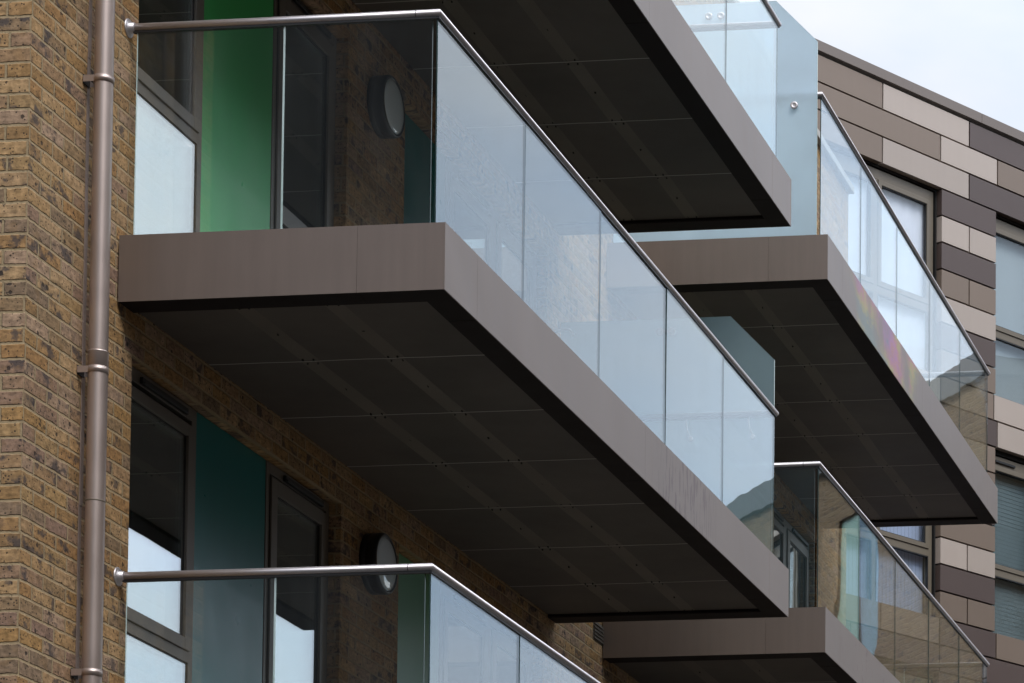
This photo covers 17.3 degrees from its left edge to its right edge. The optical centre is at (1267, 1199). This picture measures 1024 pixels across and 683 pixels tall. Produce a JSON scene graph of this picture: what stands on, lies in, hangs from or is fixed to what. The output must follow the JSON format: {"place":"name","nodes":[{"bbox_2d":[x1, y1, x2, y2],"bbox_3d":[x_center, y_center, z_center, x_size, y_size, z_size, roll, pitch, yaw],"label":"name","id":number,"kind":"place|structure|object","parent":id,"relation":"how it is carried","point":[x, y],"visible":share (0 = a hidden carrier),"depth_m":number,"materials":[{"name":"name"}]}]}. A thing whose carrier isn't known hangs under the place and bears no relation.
{"place":"outdoors","nodes":[
{"label":"outdoors","id":0,"kind":"place"},
{"bbox_2d":[0,0,853,682],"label":"brick building","id":1,"kind":"structure","parent":0,"point":[208,466],"depth_m":17.48,"materials":[{"name":"brick"}]},
{"bbox_2d":[70,0,114,682],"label":"downpipe","id":2,"kind":"object","parent":1,"relation":"attached to","point":[101,81],"visible":1,"depth_m":15.53,"materials":[{"name":"brown metal"}]},
{"bbox_2d":[126,366,196,682],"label":"window","id":3,"kind":"structure","parent":1,"relation":"in","point":[155,411],"depth_m":16.81,"materials":[{"name":"clear glass"}]},
{"bbox_2d":[134,0,203,234],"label":"window","id":4,"kind":"structure","parent":1,"relation":"in","point":[160,118],"depth_m":16.97,"materials":[{"name":"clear glass"}]},
{"bbox_2d":[262,460,328,682],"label":"door","id":5,"kind":"structure","parent":1,"relation":"in","point":[280,488],"depth_m":18.40,"materials":[{"name":"grey metal"}]},
{"bbox_2d":[270,0,335,228],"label":"door","id":6,"kind":"structure","parent":1,"relation":"in","point":[319,38],"depth_m":18.66,"materials":[{"name":"grey metal"}]},
{"bbox_2d":[113,563,599,682],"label":"balcony","id":7,"kind":"structure","parent":1,"relation":"attached to","point":[120,577],"depth_m":15.89,"materials":[{"name":"brown metal"}]},
{"bbox_2d":[359,533,397,594],"bbox_3d":[-5.338,-3.821,19.241,0.116,0.368,0.368,0,-3,6],"label":"wall lamp","id":8,"kind":"object","parent":1,"relation":"attached to","point":[377,549],"visible":0.82,"depth_m":19.14,"materials":[{"name":"grey plastic"}]},
{"bbox_2d":[367,75,404,138],"bbox_3d":[-5.343,-6.631,19.421,0.116,0.368,0.368,0,-3,6],"label":"wall lamp","id":9,"kind":"object","parent":1,"relation":"attached to","point":[385,106],"visible":1,"depth_m":19.32,"materials":[{"name":"grey plastic"}]},
{"bbox_2d":[118,9,788,623],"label":"balcony","id":10,"kind":"structure","parent":1,"relation":"attached to","point":[448,383],"depth_m":17.78,"materials":[{"name":"brown metal"}]},
{"bbox_2d":[554,316,774,552],"bbox_3d":[-4.264,-5.326,22.551,1.601,1.802,0.048,0,-3,6],"label":"privacy screen","id":11,"kind":"object","parent":10,"relation":"on","point":[632,364],"visible":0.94,"depth_m":22.55,"materials":[{"name":"clear glass"}]},
{"bbox_2d":[438,582,488,682],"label":"window","id":12,"kind":"structure","parent":1,"relation":"in","point":[453,607],"depth_m":21.01,"materials":[{"name":"glass"}]},
{"bbox_2d":[444,157,493,269],"bbox_3d":[-5.307,-5.628,21.168,0.101,2.248,0.899,0,-3,6],"label":"window","id":13,"kind":"structure","parent":1,"relation":"in","point":[457,186],"depth_m":21.23,"materials":[{"name":"white metal"}]},
{"bbox_2d":[488,616,532,682],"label":"door","id":14,"kind":"structure","parent":1,"relation":"in","point":[501,639],"depth_m":21.84,"materials":[{"name":"white metal"}]},
{"bbox_2d":[493,208,536,312],"bbox_3d":[-5.214,-5.575,22.055,0.101,2.247,0.887,0,-3,6],"label":"door","id":15,"kind":"structure","parent":1,"relation":"in","point":[505,236],"depth_m":22.11,"materials":[{"name":"grey metal"}]},
{"bbox_2d":[352,0,790,235],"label":"balcony","id":16,"kind":"structure","parent":1,"relation":"attached to","point":[637,113],"depth_m":20.71,"materials":[{"name":"brown metal"}]},
{"bbox_2d":[774,507,785,564],"bbox_3d":[-4.500,-5.164,28.927,0.101,2.248,0.899,0,-3,6],"label":"window","id":17,"kind":"structure","parent":1,"relation":"in","point":[779,521],"depth_m":29.22,"materials":[{"name":"black glass"}]},
{"bbox_2d":[603,461,989,682],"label":"balcony","id":18,"kind":"structure","parent":1,"relation":"attached to","point":[817,644],"depth_m":23.75,"materials":[{"name":"brown metal"}]},
{"bbox_2d":[785,520,808,607],"bbox_3d":[-4.408,-5.111,29.814,0.101,2.247,0.887,0,-3,6],"label":"door","id":19,"kind":"structure","parent":1,"relation":"in","point":[796,547],"depth_m":29.85,"materials":[{"name":"grey metal"}]},
{"bbox_2d":[607,92,997,528],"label":"balcony","id":20,"kind":"structure","parent":1,"relation":"attached to","point":[864,419],"depth_m":26.19,"materials":[{"name":"brown metal"}]},
{"bbox_2d":[613,1,817,242],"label":"privacy screen","id":21,"kind":"object","parent":20,"relation":"on","point":[751,55],"visible":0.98,"depth_m":23.86,"materials":[{"name":"clear glass"}]},
{"bbox_2d":[739,0,1023,131],"label":"sky","id":22,"kind":"structure","parent":0,"point":[970,53],"materials":[{"name":"white"}]},
{"label":"ground","id":23,"kind":"structure","parent":0,"visible":0},
{"bbox_2d":[815,38,1023,682],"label":"clad building","id":24,"kind":"structure","parent":23,"relation":"on","point":[947,174],"depth_m":35.91,"materials":[{"name":"brown tile"}]},
{"bbox_2d":[832,151,932,371],"bbox_3d":[-4.334,-10.289,35.209,0.088,2.134,1.794,-3,-4,38],"label":"window","id":25,"kind":"structure","parent":24,"relation":"in","point":[912,204],"depth_m":35.53,"materials":[{"name":"clear glass"}]},
{"bbox_2d":[846,526,931,615],"bbox_3d":[-4.334,-7.524,35.048,0.119,2.134,1.794,-3,-4,38],"label":"window","id":26,"kind":"structure","parent":24,"relation":"in","point":[918,543],"depth_m":35.30,"materials":[{"name":"glass"}]},
{"bbox_2d":[888,670,930,682],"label":"window","id":27,"kind":"structure","parent":24,"relation":"in","point":[900,677],"depth_m":35.34,"materials":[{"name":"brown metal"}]},
{"bbox_2d":[991,456,1023,640],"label":"window","id":28,"kind":"structure","parent":24,"relation":"in","point":[1004,574],"depth_m":36.83,"materials":[{"name":"grey metal"}]},
{"bbox_2d":[993,219,1023,404],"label":"window","id":29,"kind":"structure","parent":24,"relation":"in","point":[1009,384],"depth_m":36.99,"materials":[{"name":"glass"}]}
]}

